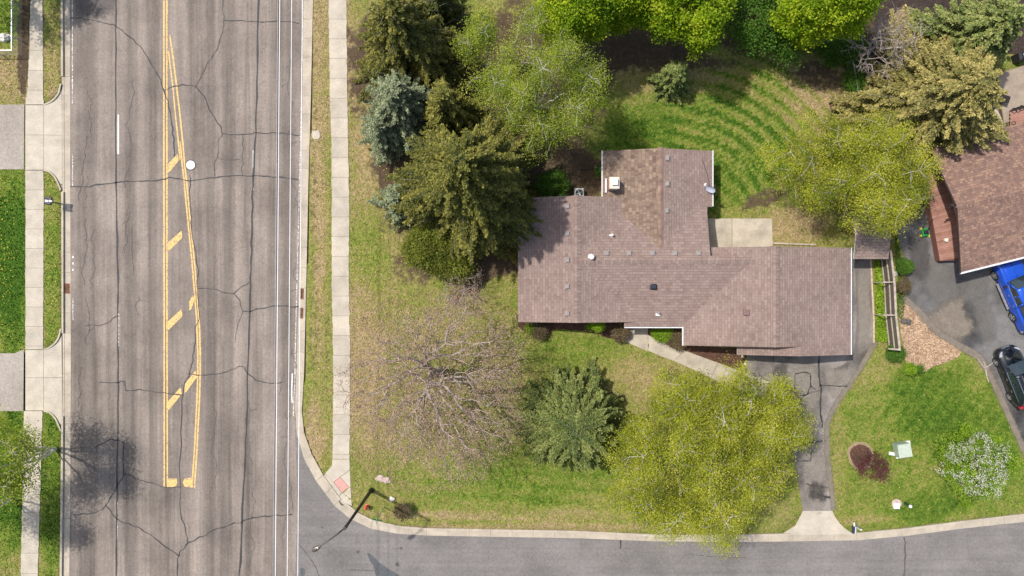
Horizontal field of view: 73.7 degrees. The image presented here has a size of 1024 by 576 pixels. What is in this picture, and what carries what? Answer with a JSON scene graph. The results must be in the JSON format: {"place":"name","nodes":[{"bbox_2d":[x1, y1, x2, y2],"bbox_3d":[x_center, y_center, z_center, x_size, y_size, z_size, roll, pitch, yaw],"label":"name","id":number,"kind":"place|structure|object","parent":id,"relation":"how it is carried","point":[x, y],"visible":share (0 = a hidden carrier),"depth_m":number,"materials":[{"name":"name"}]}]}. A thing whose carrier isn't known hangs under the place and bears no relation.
{"place":"outdoors","nodes":[
{"label":"outdoors","id":0,"kind":"place"},
{"bbox_2d":[0,105,23,410],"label":"driveway","id":1,"kind":"structure","parent":0,"point":[11,157],"depth_m":53.20,"materials":[{"name":"concrete"}]},
{"bbox_2d":[20,411,42,575],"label":"sidewalk","id":2,"kind":"structure","parent":0,"point":[30,544],"depth_m":53.20,"materials":[{"name":"concrete"}]},
{"bbox_2d":[25,170,43,348],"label":"sidewalk","id":3,"kind":"structure","parent":0,"point":[34,228],"depth_m":53.20,"materials":[{"name":"concrete"}]},
{"bbox_2d":[26,0,43,104],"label":"sidewalk","id":4,"kind":"structure","parent":0,"point":[35,89],"depth_m":53.19,"materials":[{"name":"concrete"}]},
{"bbox_2d":[69,0,302,575],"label":"road","id":5,"kind":"structure","parent":0,"point":[221,210],"depth_m":53.33,"materials":[{"name":"asphalt"}]},
{"bbox_2d":[77,0,111,15],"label":"road oil film","id":6,"kind":"object","parent":5,"relation":"on","point":[89,7],"visible":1,"depth_m":53.33,"materials":[{"name":"asphalt"}]},
{"bbox_2d":[163,0,200,487],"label":"yellow road markings","id":7,"kind":"object","parent":5,"relation":"on","point":[170,323],"visible":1,"depth_m":53.32,"materials":[{"name":"paint"}]},
{"bbox_2d":[70,0,298,575],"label":"road crack sealing","id":8,"kind":"object","parent":5,"relation":"on","point":[251,238],"visible":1,"depth_m":53.31,"materials":[{"name":"asphalt"}]},
{"bbox_2d":[72,0,302,538],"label":"white road markings","id":9,"kind":"object","parent":5,"relation":"on","point":[253,189],"visible":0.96,"depth_m":53.32,"materials":[{"name":"paint"}]},
{"bbox_2d":[185,160,195,170],"bbox_3d":[-25.104,-9.604,53.314,0.860,0.026,0.860,0,90,0],"label":"manhole cover","id":10,"kind":"object","parent":5,"relation":"on","point":[190,165],"visible":1,"depth_m":53.30,"materials":[{"name":"metal"}]},
{"bbox_2d":[273,22,277,545],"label":"power line","id":11,"kind":"object","parent":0,"point":[275,283],"visible":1,"depth_m":44.12,"materials":[{"name":"grey metal"}]},
{"bbox_2d":[275,0,279,575],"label":"power line","id":12,"kind":"object","parent":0,"point":[277,285],"visible":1,"depth_m":44.12,"materials":[{"name":"metal"}]},
{"bbox_2d":[287,0,291,572],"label":"power line","id":13,"kind":"object","parent":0,"point":[289,288],"visible":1,"depth_m":44.12,"materials":[{"name":"metal"}]},
{"bbox_2d":[297,0,302,575],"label":"power line","id":14,"kind":"object","parent":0,"point":[300,269],"visible":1,"depth_m":44.12,"materials":[{"name":"metal"}]},
{"bbox_2d":[328,0,349,458],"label":"sidewalk","id":15,"kind":"structure","parent":0,"point":[337,11],"depth_m":53.19,"materials":[{"name":"concrete"}]},
{"bbox_2d":[0,0,1023,575],"bbox_3d":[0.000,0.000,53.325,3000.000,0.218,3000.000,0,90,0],"label":"ground","id":16,"kind":"structure","parent":0,"point":[636,52],"depth_m":53.23,"materials":[{"name":"green plant"}]},
{"bbox_2d":[0,33,10,42],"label":"boulder","id":17,"kind":"object","parent":16,"relation":"on","point":[4,37],"visible":0.97,"depth_m":52.98,"materials":[{"name":"stone"}]},
{"bbox_2d":[0,0,22,55],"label":"chain link fence","id":18,"kind":"object","parent":16,"relation":"on","point":[14,37],"visible":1,"depth_m":52.53,"materials":[{"name":"metal"}]},
{"bbox_2d":[0,404,63,511],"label":"birch tree","id":19,"kind":"object","parent":16,"relation":"on","point":[17,452],"visible":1,"depth_m":46.94,"materials":[{"name":"green plant"}]},
{"bbox_2d":[25,86,61,187],"bbox_3d":[-36.521,-11.771,53.241,2.792,0.095,8.125,0,90,0],"label":"driveway apron","id":20,"kind":"object","parent":16,"relation":"on","point":[52,137],"visible":1,"depth_m":53.20,"materials":[{"name":"concrete"}]},
{"bbox_2d":[43,84,60,189],"bbox_3d":[-35.813,-11.766,53.173,1.410,0.001,8.327,0,90,0],"label":"kerb return","id":21,"kind":"object","parent":20,"relation":"on","point":[45,104],"visible":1,"depth_m":53.17,"materials":[{"name":"concrete"}]},
{"bbox_2d":[25,331,61,424],"bbox_3d":[-36.521,7.146,53.241,2.792,0.095,7.792,0,90,0],"label":"driveway apron","id":22,"kind":"object","parent":16,"relation":"on","point":[34,380],"visible":1,"depth_m":53.20,"materials":[{"name":"concrete"}]},
{"bbox_2d":[43,329,60,430],"bbox_3d":[-35.813,7.151,53.173,1.410,0.001,7.994,0,90,0],"label":"kerb return","id":23,"kind":"object","parent":22,"relation":"on","point":[45,349],"visible":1,"depth_m":53.17,"materials":[{"name":"concrete"}]},
{"bbox_2d":[44,197,61,204],"bbox_3d":[-35.291,-6.629,52.556,0.562,1.366,0.585,8,90,0],"label":"twin mailbox","id":24,"kind":"object","parent":16,"relation":"on","point":[49,201],"visible":1,"depth_m":51.95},
{"bbox_2d":[312,487,373,551],"bbox_3d":[-11.866,16.367,48.638,2.594,9.190,0.399,-34,90,0],"label":"street lamp","id":25,"kind":"object","parent":16,"relation":"on","point":[318,547],"visible":1,"depth_m":46.39,"materials":[{"name":"brown metal"}]},
{"bbox_2d":[358,108,409,165],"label":"blue spruce","id":26,"kind":"object","parent":16,"relation":"on","point":[380,135],"visible":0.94,"depth_m":50.22,"materials":[{"name":"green plant"}]},
{"bbox_2d":[367,183,419,231],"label":"blue spruce","id":27,"kind":"object","parent":16,"relation":"on","point":[391,198],"visible":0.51,"depth_m":50.64,"materials":[{"name":"green plant"}]},
{"bbox_2d":[363,68,432,161],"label":"blue spruce","id":28,"kind":"object","parent":16,"relation":"on","point":[401,102],"visible":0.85,"depth_m":48.21,"materials":[{"name":"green plant"}]},
{"bbox_2d":[392,502,411,520],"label":"garden shrub","id":29,"kind":"object","parent":16,"relation":"on","point":[405,509],"visible":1,"depth_m":52.38,"materials":[{"name":"brown plant"}]},
{"bbox_2d":[352,0,475,103],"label":"spruce tree","id":30,"kind":"object","parent":16,"relation":"on","point":[407,37],"visible":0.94,"depth_m":47.64,"materials":[{"name":"green plant"}]},
{"bbox_2d":[398,222,455,279],"bbox_3d":[-6.147,-2.977,51.194,4.856,4.088,5.011,0,90,0],"label":"evergreen shrub","id":31,"kind":"object","parent":16,"relation":"on","point":[417,250],"visible":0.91,"depth_m":50.17,"materials":[{"name":"green plant"}]},
{"bbox_2d":[330,291,524,493],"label":"leaf litter","id":32,"kind":"object","parent":16,"relation":"on","point":[420,396],"visible":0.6,"depth_m":53.14,"materials":[{"name":"plant"}]},
{"bbox_2d":[332,280,530,487],"bbox_3d":[-5.594,6.638,48.229,13.995,10.080,14.804,0,90,0],"label":"budding tree","id":33,"kind":"object","parent":16,"relation":"on","point":[433,374],"visible":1,"depth_m":46.56,"materials":[{"name":"brown plant"}]},
{"bbox_2d":[423,0,471,45],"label":"spruce tree","id":34,"kind":"object","parent":16,"relation":"on","point":[450,11],"visible":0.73,"depth_m":50.24,"materials":[{"name":"green plant"}]},
{"bbox_2d":[430,239,484,287],"bbox_3d":[-4.175,-2.254,51.557,4.371,3.361,4.541,0,90,0],"label":"evergreen shrub","id":35,"kind":"object","parent":16,"relation":"on","point":[462,268],"visible":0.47,"depth_m":50.75,"materials":[{"name":"green plant"}]},
{"bbox_2d":[430,269,485,316],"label":"young bud tree","id":36,"kind":"object","parent":16,"relation":"on","point":[449,298],"visible":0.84,"depth_m":50.94,"materials":[{"name":"grey wood"}]},
{"bbox_2d":[420,77,496,139],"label":"spruce tree","id":37,"kind":"object","parent":16,"relation":"on","point":[448,109],"visible":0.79,"depth_m":47.19,"materials":[{"name":"green plant"}]},
{"bbox_2d":[377,105,543,266],"bbox_3d":[-3.021,-7.680,45.477,13.807,15.712,13.206,0,90,0],"label":"spruce tree","id":38,"kind":"object","parent":16,"relation":"on","point":[470,188],"visible":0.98,"depth_m":44.86,"materials":[{"name":"green plant"}]},
{"bbox_2d":[445,2,501,72],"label":"birch tree","id":39,"kind":"object","parent":16,"relation":"on","point":[482,31],"visible":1,"depth_m":47.40,"materials":[{"name":"green plant"}]},
{"bbox_2d":[0,17,1009,522],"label":"dandelions","id":40,"kind":"object","parent":16,"relation":"on","point":[384,281],"visible":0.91,"depth_m":53.12,"materials":[{"name":"plant"}]},
{"bbox_2d":[451,0,616,167],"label":"birch tree","id":41,"kind":"object","parent":16,"relation":"on","point":[506,80],"visible":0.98,"depth_m":45.08,"materials":[{"name":"green plant"}]},
{"bbox_2d":[60,0,1023,575],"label":"kerb","id":42,"kind":"structure","parent":16,"relation":"on","point":[304,378],"depth_m":53.18,"materials":[{"name":"concrete"}]},
{"bbox_2d":[63,0,1023,575],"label":"gutter","id":43,"kind":"object","parent":16,"relation":"on","point":[345,510],"visible":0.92,"depth_m":53.32,"materials":[{"name":"concrete"}]},
{"bbox_2d":[64,283,69,293],"bbox_3d":[-34.750,0.042,53.313,0.430,0.032,0.800,0,90,0],"label":"storm drain","id":44,"kind":"object","parent":43,"relation":"on","point":[66,288],"visible":1,"depth_m":53.30,"materials":[{"name":"metal"}]},
{"bbox_2d":[532,167,572,196],"bbox_3d":[3.100,-7.817,52.202,3.120,2.092,2.985,0,90,0],"label":"evergreen shrub","id":45,"kind":"object","parent":16,"relation":"on","point":[551,179],"visible":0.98,"depth_m":51.85,"materials":[{"name":"green plant"}]},
{"bbox_2d":[514,356,624,473],"bbox_3d":[4.475,9.789,50.292,8.723,6.082,9.064,0,90,0],"label":"spruce tree","id":46,"kind":"object","parent":16,"relation":"on","point":[572,418],"visible":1,"depth_m":49.15,"materials":[{"name":"green plant"}]},
{"bbox_2d":[574,188,583,195],"bbox_3d":[5.176,-7.303,52.855,0.720,0.776,0.780,0,90,0],"label":"air conditioner","id":47,"kind":"object","parent":16,"relation":"on","point":[578,191],"visible":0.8,"depth_m":52.52,"materials":[{"name":"grey metal"}]},
{"bbox_2d":[531,0,638,59],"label":"maple tree","id":48,"kind":"object","parent":16,"relation":"on","point":[590,19],"visible":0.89,"depth_m":45.43,"materials":[{"name":"green plant"}]},
{"bbox_2d":[605,0,654,38],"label":"maple tree","id":49,"kind":"object","parent":16,"relation":"on","point":[628,22],"visible":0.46,"depth_m":47.53,"materials":[{"name":"green plant"}]},
{"bbox_2d":[645,59,690,104],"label":"spruce tree","id":50,"kind":"object","parent":16,"relation":"on","point":[670,78],"visible":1,"depth_m":51.41,"materials":[{"name":"green plant"}]},
{"bbox_2d":[665,328,686,352],"bbox_3d":[12.634,3.945,52.655,1.969,1.190,2.027,0,90,0],"label":"garden shrub","id":51,"kind":"object","parent":16,"relation":"on","point":[676,342],"visible":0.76,"depth_m":52.34,"materials":[{"name":"brown plant"}]},
{"bbox_2d":[623,0,741,64],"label":"maple tree","id":52,"kind":"object","parent":16,"relation":"on","point":[705,17],"visible":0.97,"depth_m":45.93,"materials":[{"name":"green plant"}]},
{"bbox_2d":[518,147,851,355],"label":"brown roofed house","id":53,"kind":"structure","parent":16,"relation":"on","point":[630,247],"depth_m":50.04,"materials":[{"name":"beige"}]},
{"bbox_2d":[516,315,871,467],"bbox_3d":[14.847,6.021,53.196,29.826,0.004,5.705,22,90,0],"label":"bark mulch bed","id":54,"kind":"object","parent":16,"relation":"on","point":[714,353],"visible":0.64,"depth_m":53.20,"materials":[{"name":"wood"}]},
{"bbox_2d":[523,322,536,335],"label":"garden shrub","id":55,"kind":"object","parent":54,"relation":"on","point":[527,327],"visible":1,"depth_m":52.35,"materials":[{"name":"green plant"}]},
{"bbox_2d":[527,322,549,340],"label":"garden shrub","id":56,"kind":"object","parent":54,"relation":"on","point":[540,332],"visible":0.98,"depth_m":52.34,"materials":[{"name":"brown plant"}]},
{"bbox_2d":[585,322,605,333],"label":"shrub","id":57,"kind":"object","parent":54,"relation":"on","point":[598,327],"visible":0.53,"depth_m":51.30,"materials":[{"name":"green plant"}]},
{"bbox_2d":[610,323,630,344],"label":"garden shrub","id":58,"kind":"object","parent":54,"relation":"on","point":[620,333],"visible":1,"depth_m":52.34,"materials":[{"name":"brown plant"}]},
{"bbox_2d":[650,328,673,343],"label":"garden shrub","id":59,"kind":"object","parent":54,"relation":"on","point":[660,335],"visible":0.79,"depth_m":52.33,"materials":[{"name":"green plant"}]},
{"bbox_2d":[850,451,892,486],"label":"red leaf tree","id":60,"kind":"object","parent":54,"relation":"on","point":[881,470],"visible":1,"depth_m":51.21,"materials":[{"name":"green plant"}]},
{"bbox_2d":[625,328,767,396],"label":"front walk","id":61,"kind":"structure","parent":16,"relation":"on","point":[641,338],"depth_m":53.19,"materials":[{"name":"concrete"}]},
{"bbox_2d":[598,364,805,565],"bbox_3d":[12.689,11.832,48.177,13.176,10.337,13.197,26,90,0],"label":"birch tree","id":62,"kind":"object","parent":16,"relation":"on","point":[706,484],"visible":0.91,"depth_m":45.72,"materials":[{"name":"green plant"}]},
{"bbox_2d":[708,218,772,246],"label":"patio","id":63,"kind":"structure","parent":16,"relation":"on","point":[740,232],"depth_m":53.19,"materials":[{"name":"concrete"}]},
{"bbox_2d":[696,351,818,501],"bbox_3d":[16.452,9.227,48.645,9.517,9.282,9.018,-35,90,0],"label":"birch tree","id":64,"kind":"object","parent":16,"relation":"on","point":[782,408],"visible":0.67,"depth_m":46.26,"materials":[{"name":"green plant"}]},
{"bbox_2d":[718,0,832,71],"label":"tree","id":65,"kind":"object","parent":16,"relation":"on","point":[751,37],"visible":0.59,"depth_m":49.95,"materials":[{"name":"green plant"}]},
{"bbox_2d":[773,242,815,245],"bbox_3d":[22.000,-3.425,53.153,3.323,0.120,0.120,2,90,0],"label":"timber edging","id":66,"kind":"object","parent":16,"relation":"on","point":[794,244],"visible":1,"depth_m":53.09,"materials":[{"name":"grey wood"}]},
{"bbox_2d":[784,511,851,534],"bbox_3d":[23.792,18.333,53.241,5.750,0.095,1.917,0,90,0],"label":"driveway apron","id":67,"kind":"object","parent":16,"relation":"on","point":[816,522],"visible":1,"depth_m":53.25,"materials":[{"name":"concrete"}]},
{"bbox_2d":[766,0,885,53],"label":"maple tree","id":68,"kind":"object","parent":16,"relation":"on","point":[820,20],"visible":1,"depth_m":46.44,"materials":[{"name":"green plant"}]},
{"bbox_2d":[816,36,850,69],"bbox_3d":[24.516,-17.982,52.249,2.767,2.000,2.666,-36,90,0],"label":"hedge shrub","id":69,"kind":"object","parent":16,"relation":"on","point":[830,55],"visible":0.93,"depth_m":51.95,"materials":[{"name":"green plant"}]},
{"bbox_2d":[753,104,946,245],"bbox_3d":[23.835,-7.918,48.869,13.190,8.901,10.012,0,90,0],"label":"birch tree","id":70,"kind":"object","parent":16,"relation":"on","point":[877,199],"visible":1,"depth_m":46.44,"materials":[{"name":"green plant"}]},
{"bbox_2d":[836,33,871,68],"bbox_3d":[25.940,-18.484,52.310,3.244,1.869,3.628,0,90,0],"label":"hedge shrub","id":71,"kind":"object","parent":16,"relation":"on","point":[852,55],"visible":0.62,"depth_m":51.98,"materials":[{"name":"green plant"}]},
{"bbox_2d":[838,63,871,93],"bbox_3d":[26.378,-15.934,52.441,2.463,1.609,2.968,0,90,0],"label":"hedge shrub","id":72,"kind":"object","parent":16,"relation":"on","point":[850,80],"visible":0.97,"depth_m":52.20,"materials":[{"name":"green plant"}]},
{"bbox_2d":[851,522,861,533],"bbox_3d":[26.360,18.368,52.611,0.824,1.245,0.850,0,90,0],"label":"kerb mailbox","id":73,"kind":"object","parent":16,"relation":"on","point":[854,529],"visible":1,"depth_m":52.18,"materials":[{"name":"metal"}]},
{"bbox_2d":[847,442,873,469],"bbox_3d":[27.151,13.098,53.200,2.103,0.001,2.260,0,90,0],"label":"tan mulch edge","id":74,"kind":"object","parent":16,"relation":"on","point":[859,443],"visible":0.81,"depth_m":53.20,"materials":[{"name":"wood"}]},
{"bbox_2d":[853,215,890,258],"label":"shed","id":75,"kind":"structure","parent":16,"relation":"on","point":[870,247],"depth_m":50.75,"materials":[{"name":"beige"}]},
{"bbox_2d":[869,259,874,342],"bbox_3d":[28.064,0.954,53.163,0.176,0.130,6.632,-2,90,0],"label":"timber edging","id":76,"kind":"object","parent":16,"relation":"on","point":[873,324],"visible":0.91,"depth_m":53.10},
{"bbox_2d":[874,259,891,341],"bbox_3d":[28.850,0.922,52.998,1.327,0.515,6.627,0,90,0],"label":"ground cover","id":77,"kind":"object","parent":16,"relation":"on","point":[881,330],"visible":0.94,"depth_m":53.01,"materials":[{"name":"green plant"}]},
{"bbox_2d":[872,250,900,350],"bbox_3d":[28.566,0.959,52.421,1.027,1.785,7.649,-5,90,0],"label":"timber fence","id":78,"kind":"object","parent":16,"relation":"on","point":[889,282],"visible":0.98,"depth_m":52.14,"materials":[{"name":"grey wood"}]},
{"bbox_2d":[885,343,907,362],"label":"garden shrub","id":79,"kind":"object","parent":16,"relation":"on","point":[895,355],"visible":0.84,"depth_m":52.34,"materials":[{"name":"green plant"}]},
{"bbox_2d":[888,440,911,458],"bbox_3d":[30.191,12.612,52.833,1.787,0.840,1.276,-9,90,0],"label":"utility transformer","id":80,"kind":"object","parent":16,"relation":"on","point":[901,449],"visible":1,"depth_m":52.42,"materials":[{"name":"metal"}]},
{"bbox_2d":[896,274,912,295],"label":"garden shrub","id":81,"kind":"object","parent":16,"relation":"on","point":[904,284],"visible":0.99,"depth_m":52.33,"materials":[{"name":"brown plant"}]},
{"bbox_2d":[895,255,915,274],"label":"garden shrub","id":82,"kind":"object","parent":16,"relation":"on","point":[905,266],"visible":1,"depth_m":52.32,"materials":[{"name":"green plant"}]},
{"bbox_2d":[900,361,918,378],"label":"garden shrub","id":83,"kind":"object","parent":16,"relation":"on","point":[910,368],"visible":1,"depth_m":52.35,"materials":[{"name":"green plant"}]},
{"bbox_2d":[822,4,1012,190],"bbox_3d":[31.282,-13.023,48.505,12.981,9.656,12.917,33,90,0],"label":"spruce tree","id":84,"kind":"object","parent":16,"relation":"on","point":[944,94],"visible":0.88,"depth_m":48.15,"materials":[{"name":"green plant"}]},
{"bbox_2d":[824,295,1023,509],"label":"sandy dirt","id":85,"kind":"structure","parent":16,"relation":"on","point":[949,322],"depth_m":53.20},
{"bbox_2d":[895,234,905,319],"bbox_3d":[30.194,-0.882,53.102,0.709,0.277,6.721,-3,90,0],"label":"weedy strip","id":86,"kind":"object","parent":85,"relation":"on","point":[899,275],"visible":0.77,"depth_m":53.10,"materials":[{"name":"green plant"}]},
{"bbox_2d":[899,300,960,371],"bbox_3d":[31.413,4.237,53.199,6.453,0.001,3.750,42,90,0],"label":"wood chip bed","id":87,"kind":"object","parent":16,"relation":"on","point":[925,345],"visible":0.82,"depth_m":53.20,"materials":[{"name":"wood"}]},
{"bbox_2d":[856,0,1023,85],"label":"dark mulch bed","id":88,"kind":"object","parent":16,"relation":"on","point":[1018,44],"visible":0.09,"depth_m":53.20,"materials":[{"name":"soil"}]},
{"bbox_2d":[839,6,938,84],"bbox_3d":[26.606,-17.888,49.886,6.281,6.715,5.622,26,90,0],"label":"bare tree","id":89,"kind":"object","parent":88,"relation":"on","point":[873,47],"visible":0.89,"depth_m":49.05,"materials":[{"name":"grey wood"}]},
{"bbox_2d":[884,6,922,44],"bbox_3d":[30.578,-19.639,53.194,3.034,0.001,4.623,27,90,0],"label":"sandy fire pit pad","id":90,"kind":"object","parent":88,"relation":"on","point":[899,17],"visible":0.16,"depth_m":53.19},
{"bbox_2d":[896,0,1023,69],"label":"spruce tree","id":91,"kind":"object","parent":88,"relation":"on","point":[992,27],"visible":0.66,"depth_m":48.20,"materials":[{"name":"green plant"}]},
{"bbox_2d":[1011,52,1023,63],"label":"patio grill","id":92,"kind":"object","parent":88,"relation":"on","point":[1017,57],"visible":1,"depth_m":52.59,"materials":[{"name":"black metal"}]},
{"bbox_2d":[921,122,1023,273],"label":"neighbour house","id":93,"kind":"structure","parent":16,"relation":"on","point":[975,213],"depth_m":50.15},
{"bbox_2d":[932,421,1023,509],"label":"flowering tree","id":94,"kind":"object","parent":16,"relation":"on","point":[993,474],"visible":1,"depth_m":50.53,"materials":[{"name":"white plant"}]},
{"bbox_2d":[998,66,1023,122],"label":"neighbour patio","id":95,"kind":"structure","parent":16,"relation":"on","point":[1015,79],"depth_m":53.19,"materials":[{"name":"concrete"}]},
{"bbox_2d":[1010,109,1023,125],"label":"red garden deck","id":96,"kind":"structure","parent":95,"relation":"on","point":[1016,115],"depth_m":52.86,"materials":[{"name":"wood"}]},
{"label":"corner ramp bed","id":97,"kind":"structure","parent":16,"relation":"on","visible":0},
{"bbox_2d":[324,459,351,505],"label":"corner ramp","id":98,"kind":"structure","parent":97,"relation":"on","point":[337,469],"depth_m":53.19,"materials":[{"name":"concrete"}]},
{"bbox_2d":[334,478,348,491],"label":"tactile paving","id":99,"kind":"structure","parent":98,"relation":"on","point":[341,484],"depth_m":53.19,"materials":[{"name":"pink concrete"}]},
{"bbox_2d":[295,420,1023,575],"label":"side street","id":100,"kind":"structure","parent":0,"point":[994,550],"depth_m":53.33,"materials":[{"name":"asphalt"}]},
{"bbox_2d":[300,527,401,575],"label":"street patches","id":101,"kind":"object","parent":100,"relation":"on","point":[380,569],"visible":1,"depth_m":53.33,"materials":[{"name":"asphalt"}]},
{"bbox_2d":[299,533,905,575],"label":"street crack sealing","id":102,"kind":"object","parent":100,"relation":"on","point":[677,562],"visible":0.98,"depth_m":53.33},
{"bbox_2d":[747,253,871,510],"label":"driveway","id":103,"kind":"structure","parent":0,"point":[795,364],"depth_m":53.20,"materials":[{"name":"asphalt"}]},
{"bbox_2d":[773,356,847,498],"bbox_3d":[23.237,10.869,53.192,5.880,0.001,11.095,0,90,0],"label":"driveway crack sealing","id":104,"kind":"object","parent":103,"relation":"on","point":[820,390],"visible":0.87,"depth_m":53.19,"materials":[{"name":"asphalt"}]},
{"bbox_2d":[786,270,869,507],"bbox_3d":[24.015,7.323,53.195,6.240,0.003,20.726,14,90,0],"label":"pale driveway wear","id":105,"kind":"object","parent":103,"relation":"on","point":[816,465],"visible":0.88,"depth_m":53.20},
{"bbox_2d":[775,236,928,499],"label":"dark driveway stains","id":106,"kind":"object","parent":103,"relation":"on","point":[918,248],"visible":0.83,"depth_m":53.20,"materials":[{"name":"asphalt"}]},
{"bbox_2d":[897,190,1023,440],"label":"neighbour driveway","id":107,"kind":"structure","parent":0,"point":[936,285],"depth_m":53.20,"materials":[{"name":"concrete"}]},
{"bbox_2d":[920,219,932,236],"bbox_3d":[32.106,-4.622,52.787,0.680,0.832,1.334,0,90,0],"label":"lawn mower","id":108,"kind":"object","parent":107,"relation":"on","point":[924,231],"visible":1,"depth_m":52.95,"materials":[{"name":"green plastic"}]},
{"bbox_2d":[990,260,1023,332],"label":"pickup truck","id":109,"kind":"object","parent":107,"relation":"on","point":[1009,277],"visible":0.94,"depth_m":52.03,"materials":[{"name":"blue paint"}]},
{"bbox_2d":[992,344,1023,408],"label":"parked suv","id":110,"kind":"object","parent":107,"relation":"on","point":[1008,361],"visible":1,"depth_m":52.17,"materials":[{"name":"black paint"}]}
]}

